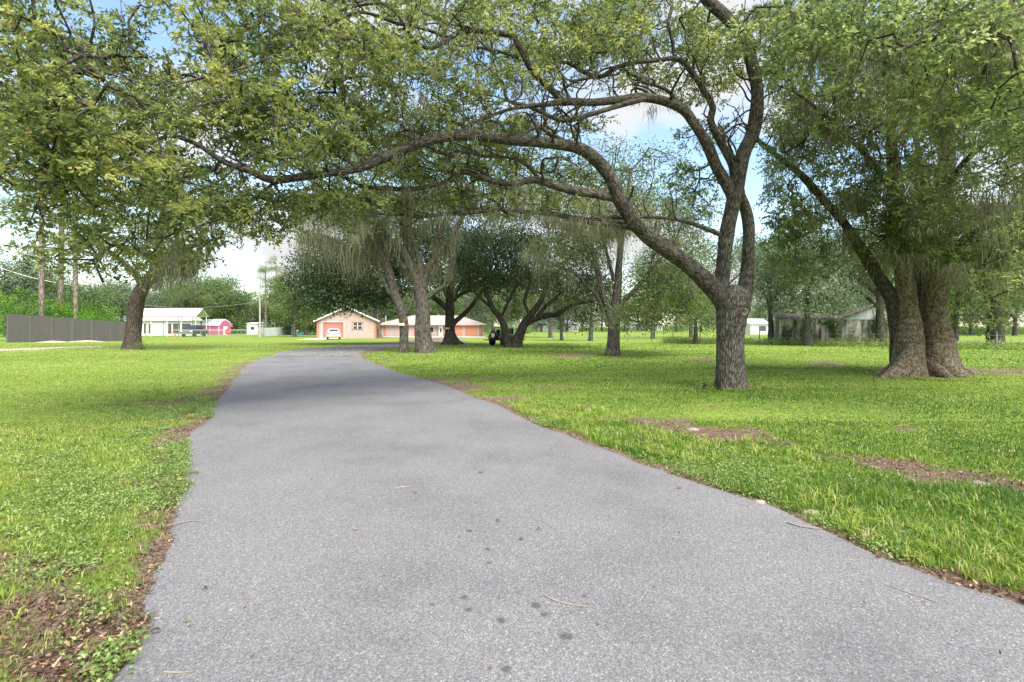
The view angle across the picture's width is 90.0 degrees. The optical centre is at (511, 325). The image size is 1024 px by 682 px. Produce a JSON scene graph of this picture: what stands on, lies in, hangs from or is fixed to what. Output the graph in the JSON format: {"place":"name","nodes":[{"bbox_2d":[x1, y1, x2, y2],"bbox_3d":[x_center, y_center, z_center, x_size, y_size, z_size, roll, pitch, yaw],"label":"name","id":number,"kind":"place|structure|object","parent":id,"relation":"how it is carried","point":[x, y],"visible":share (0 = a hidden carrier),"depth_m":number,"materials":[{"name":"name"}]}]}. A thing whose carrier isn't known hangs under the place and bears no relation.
{"place":"outdoors","nodes":[
{"label":"outdoors","id":0,"kind":"place"},
{"bbox_2d":[0,346,101,350],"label":"dirt track","id":1,"kind":"structure","parent":0,"point":[43,348],"depth_m":35.70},
{"bbox_2d":[125,317,202,335],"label":"house","id":2,"kind":"structure","parent":0,"point":[157,326],"depth_m":111.50,"materials":[{"name":"white paint"}]},
{"bbox_2d":[272,340,468,356],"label":"gravel road","id":3,"kind":"structure","parent":0,"point":[352,350],"depth_m":31.92,"materials":[{"name":"gravel"}]},
{"bbox_2d":[380,315,486,335],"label":"house","id":4,"kind":"structure","parent":0,"point":[464,326],"depth_m":100.00,"materials":[{"name":"pink paint"}]},
{"bbox_2d":[455,326,462,335],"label":"garage door","id":5,"kind":"structure","parent":4,"relation":"in","point":[458,329],"depth_m":99.98,"materials":[{"name":"pink paint"}]},
{"bbox_2d":[465,326,476,335],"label":"garage door","id":6,"kind":"structure","parent":4,"relation":"in","point":[469,330],"depth_m":99.98,"materials":[{"name":"pink paint"}]},
{"bbox_2d":[383,336,486,336],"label":"concrete drive","id":7,"kind":"structure","parent":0,"point":[439,336],"depth_m":99.48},
{"bbox_2d":[0,326,1023,681],"bbox_3d":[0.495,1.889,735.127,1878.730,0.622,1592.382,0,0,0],"label":"ground","id":8,"kind":"structure","parent":0,"point":[540,338],"depth_m":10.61,"materials":[{"name":"plant"}]},
{"bbox_2d":[0,286,15,330],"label":"shrub","id":9,"kind":"object","parent":8,"relation":"on","point":[4,309],"visible":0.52,"depth_m":59.36,"materials":[{"name":"green plant"}]},
{"bbox_2d":[0,284,50,338],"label":"shrub","id":10,"kind":"object","parent":8,"relation":"on","point":[6,306],"visible":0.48,"depth_m":59.94,"materials":[{"name":"green plant"}]},
{"bbox_2d":[0,250,71,336],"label":"tree","id":11,"kind":"object","parent":8,"relation":"on","point":[5,288],"visible":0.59,"depth_m":99.39,"materials":[{"name":"green plant"}]},
{"bbox_2d":[6,239,72,307],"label":"tree","id":12,"kind":"object","parent":8,"relation":"on","point":[47,283],"visible":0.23,"depth_m":104.03,"materials":[{"name":"plant"}]},
{"bbox_2d":[3,285,84,317],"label":"tree","id":13,"kind":"object","parent":8,"relation":"on","point":[53,299],"visible":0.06,"depth_m":141.83,"materials":[{"name":"green plant"}]},
{"bbox_2d":[16,294,72,316],"bbox_3d":[-56.937,-0.983,62.929,7.261,6.092,7.243,0,0,0],"label":"shrub","id":14,"kind":"object","parent":8,"relation":"on","point":[50,307],"visible":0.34,"depth_m":62.60,"materials":[{"name":"green plant"}]},
{"bbox_2d":[0,150,112,315],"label":"pine tree","id":15,"kind":"object","parent":8,"relation":"on","point":[41,284],"visible":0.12,"depth_m":60.79,"materials":[{"name":"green plant"}]},
{"bbox_2d":[0,164,123,316],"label":"pine tree","id":16,"kind":"object","parent":8,"relation":"on","point":[60,290],"visible":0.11,"depth_m":63.77,"materials":[{"name":"green plant"}]},
{"bbox_2d":[6,314,125,342],"bbox_3d":[-48.500,0.295,55.759,0.501,3.050,11.194,0,0,40],"label":"metal fence","id":17,"kind":"object","parent":8,"relation":"on","point":[26,328],"visible":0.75,"depth_m":55.17,"materials":[{"name":"grey metal"}]},
{"bbox_2d":[0,145,141,318],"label":"pine tree","id":18,"kind":"object","parent":8,"relation":"on","point":[75,295],"visible":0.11,"depth_m":62.77,"materials":[{"name":"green plant"}]},
{"bbox_2d":[45,297,98,319],"bbox_3d":[-55.363,-0.725,64.076,6.250,6.046,6.157,0,0,0],"label":"shrub","id":19,"kind":"object","parent":8,"relation":"on","point":[78,310],"visible":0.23,"depth_m":63.41,"materials":[{"name":"green plant"}]},
{"bbox_2d":[50,275,130,317],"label":"tree","id":20,"kind":"object","parent":8,"relation":"on","point":[84,295],"visible":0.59,"depth_m":109.36,"materials":[{"name":"plant"}]},
{"bbox_2d":[69,302,125,321],"bbox_3d":[-52.035,-0.512,64.105,6.366,4.999,6.523,0,0,-29],"label":"shrub","id":21,"kind":"object","parent":8,"relation":"on","point":[85,315],"visible":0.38,"depth_m":63.74,"materials":[{"name":"green plant"}]},
{"bbox_2d":[80,275,161,321],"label":"tree","id":22,"kind":"object","parent":8,"relation":"on","point":[124,292],"visible":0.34,"depth_m":119.44,"materials":[{"name":"green plant"}]},
{"bbox_2d":[133,341,148,349],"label":"sapling","id":23,"kind":"object","parent":8,"relation":"on","point":[140,345],"visible":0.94,"depth_m":33.95,"materials":[{"name":"green plant"}]},
{"bbox_2d":[119,289,173,315],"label":"tree","id":24,"kind":"object","parent":8,"relation":"on","point":[158,296],"visible":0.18,"depth_m":129.21,"materials":[{"name":"green plant"}]},
{"bbox_2d":[27,120,277,348],"bbox_3d":[-25.953,-6.835,34.524,19.118,17.144,11.634,0,0,0],"label":"oak tree","id":25,"kind":"object","parent":8,"relation":"on","point":[150,278],"visible":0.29,"depth_m":33.45,"materials":[{"name":"green plant"}]},
{"bbox_2d":[143,308,208,335],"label":"carport","id":26,"kind":"object","parent":8,"relation":"on","point":[175,312],"visible":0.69,"depth_m":104.93,"materials":[{"name":"white metal"}]},
{"bbox_2d":[157,283,217,324],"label":"tree","id":27,"kind":"object","parent":8,"relation":"on","point":[194,301],"visible":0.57,"depth_m":121.49,"materials":[{"name":"green plant"}]},
{"bbox_2d":[161,288,216,318],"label":"tree","id":28,"kind":"object","parent":8,"relation":"on","point":[175,305],"visible":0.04,"depth_m":132.88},
{"bbox_2d":[179,325,207,336],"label":"pickup truck","id":29,"kind":"object","parent":8,"relation":"on","point":[193,329],"visible":0.8,"depth_m":100.80,"materials":[{"name":"grey paint"}]},
{"bbox_2d":[164,269,251,322],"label":"tree","id":30,"kind":"object","parent":8,"relation":"on","point":[217,284],"visible":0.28,"depth_m":138.57,"materials":[{"name":"plant"}]},
{"bbox_2d":[201,319,230,334],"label":"barn","id":31,"kind":"structure","parent":8,"relation":"on","point":[218,326],"depth_m":124.13,"materials":[{"name":"paint"}]},
{"bbox_2d":[171,330,263,336],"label":"chain link fence","id":32,"kind":"object","parent":8,"relation":"on","point":[237,332],"visible":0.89,"depth_m":99.44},
{"bbox_2d":[193,270,261,320],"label":"tree","id":33,"kind":"object","parent":8,"relation":"on","point":[207,276],"visible":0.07,"depth_m":152.63,"materials":[{"name":"green plant"}]},
{"bbox_2d":[200,277,258,331],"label":"tree","id":34,"kind":"object","parent":8,"relation":"on","point":[242,300],"visible":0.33,"depth_m":139.80,"materials":[{"name":"plant"}]},
{"bbox_2d":[204,281,256,330],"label":"tree","id":35,"kind":"object","parent":8,"relation":"on","point":[222,298],"visible":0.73,"depth_m":136.75,"materials":[{"name":"plant"}]},
{"bbox_2d":[232,285,266,328],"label":"tree","id":36,"kind":"object","parent":8,"relation":"on","point":[247,306],"visible":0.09,"depth_m":156.23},
{"bbox_2d":[246,322,263,333],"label":"shed","id":37,"kind":"structure","parent":8,"relation":"on","point":[253,327],"depth_m":128.00,"materials":[{"name":"white paint"}]},
{"bbox_2d":[241,294,274,327],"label":"tree","id":38,"kind":"object","parent":8,"relation":"on","point":[255,315],"visible":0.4,"depth_m":157.33,"materials":[{"name":"plant"}]},
{"bbox_2d":[259,282,262,336],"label":"utility pole","id":39,"kind":"object","parent":8,"relation":"on","point":[260,286],"visible":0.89,"depth_m":94.88,"materials":[{"name":"grey wood"}]},
{"bbox_2d":[246,261,284,327],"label":"pine tree","id":40,"kind":"object","parent":8,"relation":"on","point":[261,269],"visible":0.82,"depth_m":117.81,"materials":[{"name":"green plant"}]},
{"bbox_2d":[258,254,285,325],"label":"pine tree","id":41,"kind":"object","parent":8,"relation":"on","point":[275,269],"visible":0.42,"depth_m":125.95,"materials":[{"name":"green plant"}]},
{"bbox_2d":[258,271,292,326],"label":"tree","id":42,"kind":"object","parent":8,"relation":"on","point":[270,293],"visible":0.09,"depth_m":147.47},
{"bbox_2d":[263,327,297,335],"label":"metal fence","id":43,"kind":"object","parent":8,"relation":"on","point":[275,331],"visible":0.61,"depth_m":113.56,"materials":[{"name":"metal"}]},
{"bbox_2d":[258,276,306,334],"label":"tree","id":44,"kind":"object","parent":8,"relation":"on","point":[280,324],"visible":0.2,"depth_m":121.12,"materials":[{"name":"plant"}]},
{"bbox_2d":[257,255,328,336],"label":"tree","id":45,"kind":"object","parent":8,"relation":"on","point":[300,317],"visible":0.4,"depth_m":95.72,"materials":[{"name":"green plant"}]},
{"bbox_2d":[267,279,331,334],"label":"tree","id":46,"kind":"object","parent":8,"relation":"on","point":[305,330],"visible":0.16,"depth_m":117.61,"materials":[{"name":"plant"}]},
{"bbox_2d":[292,298,341,334],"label":"tree","id":47,"kind":"object","parent":8,"relation":"on","point":[316,322],"visible":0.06,"depth_m":123.49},
{"bbox_2d":[326,329,340,338],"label":"parked car","id":48,"kind":"object","parent":8,"relation":"on","point":[333,333],"visible":1,"depth_m":69.18,"materials":[{"name":"white paint"}]},
{"bbox_2d":[313,306,379,337],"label":"house","id":49,"kind":"structure","parent":8,"relation":"on","point":[354,325],"depth_m":80.06,"materials":[{"name":"beige paint"}]},
{"bbox_2d":[323,322,342,337],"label":"roller door","id":50,"kind":"structure","parent":49,"relation":"in","point":[326,325],"depth_m":79.48,"materials":[{"name":"pink paint"}]},
{"bbox_2d":[352,322,362,329],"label":"window","id":51,"kind":"structure","parent":49,"relation":"in","point":[355,325],"depth_m":80.43,"materials":[{"name":"white glass"}]},
{"bbox_2d":[271,103,448,352],"bbox_3d":[-8.995,-6.596,30.326,12.213,16.395,9.416,0,0,0],"label":"oak tree","id":52,"kind":"object","parent":8,"relation":"on","point":[352,249],"visible":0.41,"depth_m":29.40,"materials":[{"name":"green plant"}]},
{"bbox_2d":[335,238,415,337],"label":"tree","id":53,"kind":"object","parent":8,"relation":"on","point":[375,313],"visible":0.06,"depth_m":84.20,"materials":[{"name":"plant"}]},
{"bbox_2d":[369,314,384,337],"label":"tree","id":54,"kind":"object","parent":8,"relation":"on","point":[379,334],"visible":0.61,"depth_m":89.91,"materials":[{"name":"grey plant"}]},
{"bbox_2d":[355,293,406,321],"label":"tree","id":55,"kind":"object","parent":8,"relation":"on","point":[384,315],"visible":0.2,"depth_m":127.33,"materials":[{"name":"green plant"}]},
{"bbox_2d":[0,0,795,390],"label":"oak tree","id":56,"kind":"object","parent":8,"relation":"on","point":[42,116],"visible":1,"depth_m":9.10,"materials":[{"name":"green plant"}]},
{"bbox_2d":[273,216,525,344],"bbox_3d":[-8.993,-4.523,44.787,23.573,12.505,14.033,0,0,0],"label":"oak tree","id":57,"kind":"object","parent":8,"relation":"on","point":[329,291],"visible":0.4,"depth_m":42.21,"materials":[{"name":"green plant"}]},
{"bbox_2d":[385,291,415,321],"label":"tree","id":58,"kind":"object","parent":8,"relation":"on","point":[396,315],"visible":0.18,"depth_m":123.46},
{"bbox_2d":[404,263,466,314],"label":"tree","id":59,"kind":"object","parent":8,"relation":"on","point":[435,308],"visible":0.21,"depth_m":115.91,"materials":[{"name":"plant"}]},
{"bbox_2d":[329,90,578,352],"bbox_3d":[-3.340,-7.097,31.537,18.434,17.685,11.702,0,0,0],"label":"oak tree","id":60,"kind":"object","parent":8,"relation":"on","point":[419,274],"visible":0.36,"depth_m":30.31,"materials":[{"name":"green plant"}]},
{"bbox_2d":[454,292,497,330],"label":"tree","id":61,"kind":"object","parent":8,"relation":"on","point":[467,304],"visible":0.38,"depth_m":121.60,"materials":[{"name":"green plant"}]},
{"bbox_2d":[466,291,521,331],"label":"tree","id":62,"kind":"object","parent":8,"relation":"on","point":[485,321],"visible":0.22,"depth_m":122.47,"materials":[{"name":"green plant"}]},
{"bbox_2d":[487,327,513,345],"bbox_3d":[-0.611,0.876,42.578,1.410,1.471,3.285,0,0,38],"label":"off road car","id":63,"kind":"object","parent":8,"relation":"on","point":[493,336],"visible":0.55,"depth_m":41.82,"materials":[{"name":"grey paint"}]},
{"bbox_2d":[479,281,537,328],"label":"tree","id":64,"kind":"object","parent":8,"relation":"on","point":[499,308],"visible":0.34,"depth_m":96.27,"materials":[{"name":"plant"}]},
{"bbox_2d":[0,377,1023,681],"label":"leaf litter","id":65,"kind":"object","parent":8,"relation":"on","point":[86,629],"visible":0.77,"depth_m":3.08,"materials":[{"name":"plant"}]},
{"bbox_2d":[0,321,1023,334],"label":"undergrowth","id":66,"kind":"object","parent":8,"relation":"on","point":[961,332],"visible":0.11,"depth_m":143.06,"materials":[{"name":"plant"}]},
{"bbox_2d":[432,207,630,346],"bbox_3d":[1.611,-3.768,38.075,15.784,11.315,10.958,0,0,0],"label":"oak tree","id":67,"kind":"object","parent":8,"relation":"on","point":[529,318],"visible":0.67,"depth_m":36.48,"materials":[{"name":"green plant"}]},
{"bbox_2d":[531,303,551,331],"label":"tree","id":68,"kind":"object","parent":8,"relation":"on","point":[539,322],"visible":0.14,"depth_m":182.49,"materials":[{"name":"green plant"}]},
{"bbox_2d":[515,261,582,337],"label":"tree","id":69,"kind":"object","parent":8,"relation":"on","point":[549,325],"visible":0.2,"depth_m":87.74,"materials":[{"name":"green plant"}]},
{"bbox_2d":[537,320,578,331],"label":"farm building","id":70,"kind":"structure","parent":8,"relation":"on","point":[544,329],"depth_m":190.00,"materials":[{"name":"white paint"}]},
{"bbox_2d":[534,281,587,339],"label":"tree","id":71,"kind":"object","parent":8,"relation":"on","point":[560,319],"visible":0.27,"depth_m":63.72,"materials":[{"name":"green plant"}]},
{"bbox_2d":[536,297,587,331],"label":"tree","id":72,"kind":"object","parent":8,"relation":"on","point":[556,322],"visible":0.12,"depth_m":169.53,"materials":[{"name":"green plant"}]},
{"bbox_2d":[571,293,602,331],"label":"tree","id":73,"kind":"object","parent":8,"relation":"on","point":[594,319],"visible":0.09,"depth_m":178.25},
{"bbox_2d":[555,270,623,340],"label":"tree","id":74,"kind":"object","parent":8,"relation":"on","point":[590,337],"visible":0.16,"depth_m":59.69,"materials":[{"name":"green plant"}]},
{"bbox_2d":[585,305,604,331],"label":"tree","id":75,"kind":"object","parent":8,"relation":"on","point":[598,321],"visible":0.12,"depth_m":190.06,"materials":[{"name":"green plant"}]},
{"bbox_2d":[509,124,732,355],"bbox_3d":[6.138,-4.829,27.575,12.742,13.191,9.479,0,0,0],"label":"oak tree","id":76,"kind":"object","parent":8,"relation":"on","point":[668,275],"visible":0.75,"depth_m":26.51,"materials":[{"name":"green plant"}]},
{"bbox_2d":[611,291,642,331],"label":"tree","id":77,"kind":"object","parent":8,"relation":"on","point":[624,329],"visible":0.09,"depth_m":177.02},
{"bbox_2d":[626,321,663,330],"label":"farm building","id":78,"kind":"structure","parent":8,"relation":"on","point":[634,325],"depth_m":200.00,"materials":[{"name":"white paint"}]},
{"bbox_2d":[622,245,681,338],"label":"tree","id":79,"kind":"object","parent":8,"relation":"on","point":[635,266],"visible":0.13,"depth_m":77.39,"materials":[{"name":"green plant"}]},
{"bbox_2d":[663,304,686,331],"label":"tree","id":80,"kind":"object","parent":8,"relation":"on","point":[676,329],"visible":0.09,"depth_m":169.58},
{"bbox_2d":[661,250,714,337],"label":"tree","id":81,"kind":"object","parent":8,"relation":"on","point":[690,332],"visible":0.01,"depth_m":89.76,"materials":[{"name":"green plant"}]},
{"bbox_2d":[661,263,715,343],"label":"tree","id":82,"kind":"object","parent":8,"relation":"on","point":[696,330],"visible":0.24,"depth_m":45.75,"materials":[{"name":"green plant"}]},
{"bbox_2d":[692,379,710,389],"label":"sapling","id":83,"kind":"object","parent":8,"relation":"on","point":[703,386],"visible":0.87,"depth_m":12.86,"materials":[{"name":"green plant"}]},
{"bbox_2d":[685,229,772,305],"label":"tree","id":84,"kind":"object","parent":8,"relation":"on","point":[731,261],"visible":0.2,"depth_m":64.70,"materials":[{"name":"green plant"}]},
{"bbox_2d":[749,294,775,321],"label":"tree","id":85,"kind":"object","parent":8,"relation":"on","point":[756,315],"visible":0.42,"depth_m":206.12,"materials":[{"name":"plant"}]},
{"bbox_2d":[731,230,802,343],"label":"tree","id":86,"kind":"object","parent":8,"relation":"on","point":[771,305],"visible":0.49,"depth_m":44.78,"materials":[{"name":"green plant"}]},
{"bbox_2d":[764,300,801,320],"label":"tree","id":87,"kind":"object","parent":8,"relation":"on","point":[779,311],"visible":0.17,"depth_m":188.05,"materials":[{"name":"green plant"}]},
{"bbox_2d":[553,330,1023,348],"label":"wire fence","id":88,"kind":"object","parent":8,"relation":"on","point":[859,338],"visible":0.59,"depth_m":45.11,"materials":[{"name":"grey metal"}]},
{"bbox_2d":[753,227,831,312],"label":"tree","id":89,"kind":"object","parent":8,"relation":"on","point":[794,303],"visible":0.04,"depth_m":67.14,"materials":[{"name":"green plant"}]},
{"bbox_2d":[769,229,875,345],"bbox_3d":[24.410,-3.474,40.980,7.090,10.381,8.016,0,0,0],"label":"tree","id":90,"kind":"object","parent":8,"relation":"on","point":[826,295],"visible":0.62,"depth_m":40.00,"materials":[{"name":"green plant"}]},
{"bbox_2d":[773,305,888,344],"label":"old shed","id":91,"kind":"structure","parent":8,"relation":"on","point":[862,326],"depth_m":43.26,"materials":[{"name":"metal"}]},
{"bbox_2d":[777,308,888,343],"bbox_3d":[26.938,0.174,42.802,8.655,3.346,2.000,0,0,19],"label":"vine","id":92,"kind":"object","parent":91,"relation":"attached to","point":[835,328],"visible":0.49,"depth_m":42.87,"materials":[{"name":"green plant"}]},
{"bbox_2d":[658,333,1023,349],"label":"weeds","id":93,"kind":"object","parent":8,"relation":"on","point":[962,345],"visible":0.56,"depth_m":40.38,"materials":[{"name":"green plant"}]},
{"bbox_2d":[815,283,874,319],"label":"tree","id":94,"kind":"object","parent":8,"relation":"on","point":[846,306],"visible":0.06,"depth_m":117.11,"materials":[{"name":"green plant"}]},
{"bbox_2d":[813,211,894,318],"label":"tree","id":95,"kind":"object","parent":8,"relation":"on","point":[841,246],"visible":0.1,"depth_m":47.37,"materials":[{"name":"green plant"}]},
{"bbox_2d":[836,273,892,319],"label":"tree","id":96,"kind":"object","parent":8,"relation":"on","point":[869,294],"visible":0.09,"depth_m":100.98,"materials":[{"name":"green plant"}]},
{"bbox_2d":[707,0,1023,378],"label":"oak tree","id":97,"kind":"object","parent":8,"relation":"on","point":[925,219],"visible":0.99,"depth_m":13.59,"materials":[{"name":"green plant"}]},
{"bbox_2d":[828,229,911,346],"bbox_3d":[28.241,-3.323,39.719,6.592,10.063,7.876,0,0,0],"label":"tree","id":98,"kind":"object","parent":8,"relation":"on","point":[878,305],"visible":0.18,"depth_m":39.41,"materials":[{"name":"green plant"}]},
{"bbox_2d":[949,290,982,323],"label":"tree","id":99,"kind":"object","parent":8,"relation":"on","point":[950,308],"visible":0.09,"depth_m":98.11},
{"bbox_2d":[949,237,984,343],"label":"tree","id":100,"kind":"object","parent":8,"relation":"on","point":[956,328],"visible":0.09,"depth_m":43.72,"materials":[{"name":"plant"}]},
{"bbox_2d":[949,294,1008,335],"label":"tree","id":101,"kind":"object","parent":8,"relation":"on","point":[971,328],"visible":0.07,"depth_m":112.63,"materials":[{"name":"green plant"}]},
{"bbox_2d":[950,230,1023,345],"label":"tree","id":102,"kind":"object","parent":8,"relation":"on","point":[992,335],"visible":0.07,"depth_m":39.65,"materials":[{"name":"green plant"}]},
{"bbox_2d":[972,286,1023,335],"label":"tree","id":103,"kind":"object","parent":8,"relation":"on","point":[1015,323],"visible":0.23,"depth_m":110.56,"materials":[{"name":"green plant"}]},
{"bbox_2d":[987,276,1023,313],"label":"tree","id":104,"kind":"object","parent":8,"relation":"on","point":[1022,301],"visible":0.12,"depth_m":45.64,"materials":[{"name":"plant"}]},
{"bbox_2d":[0,0,1023,326],"label":"sky","id":105,"kind":"structure","parent":0,"point":[633,122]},
{"bbox_2d":[111,356,1023,681],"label":"driveway","id":106,"kind":"structure","parent":0,"point":[403,584],"depth_m":3.27,"materials":[{"name":"asphalt"}]},
{"bbox_2d":[75,365,1001,674],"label":"leaves","id":107,"kind":"object","parent":106,"relation":"on","point":[539,527],"depth_m":3.04,"materials":[{"name":"plant"}]},
{"bbox_2d":[543,593,586,606],"bbox_3d":[0.296,1.554,2.881,0.284,0.009,0.036,0,0,30],"label":"twig","id":108,"kind":"object","parent":106,"relation":"on","point":[563,602],"visible":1,"depth_m":2.87,"materials":[{"name":"brown wood"}]},
{"bbox_2d":[890,585,939,603],"bbox_3d":[2.346,1.567,2.987,0.014,0.008,0.237,0,0,-36],"label":"twig","id":109,"kind":"object","parent":106,"relation":"on","point":[913,594],"visible":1,"depth_m":2.99,"materials":[{"name":"brown wood"}]},
{"bbox_2d":[745,319,767,333],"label":"farm building","id":110,"kind":"structure","parent":0,"point":[754,326],"depth_m":130.00,"materials":[{"name":"white paint"}]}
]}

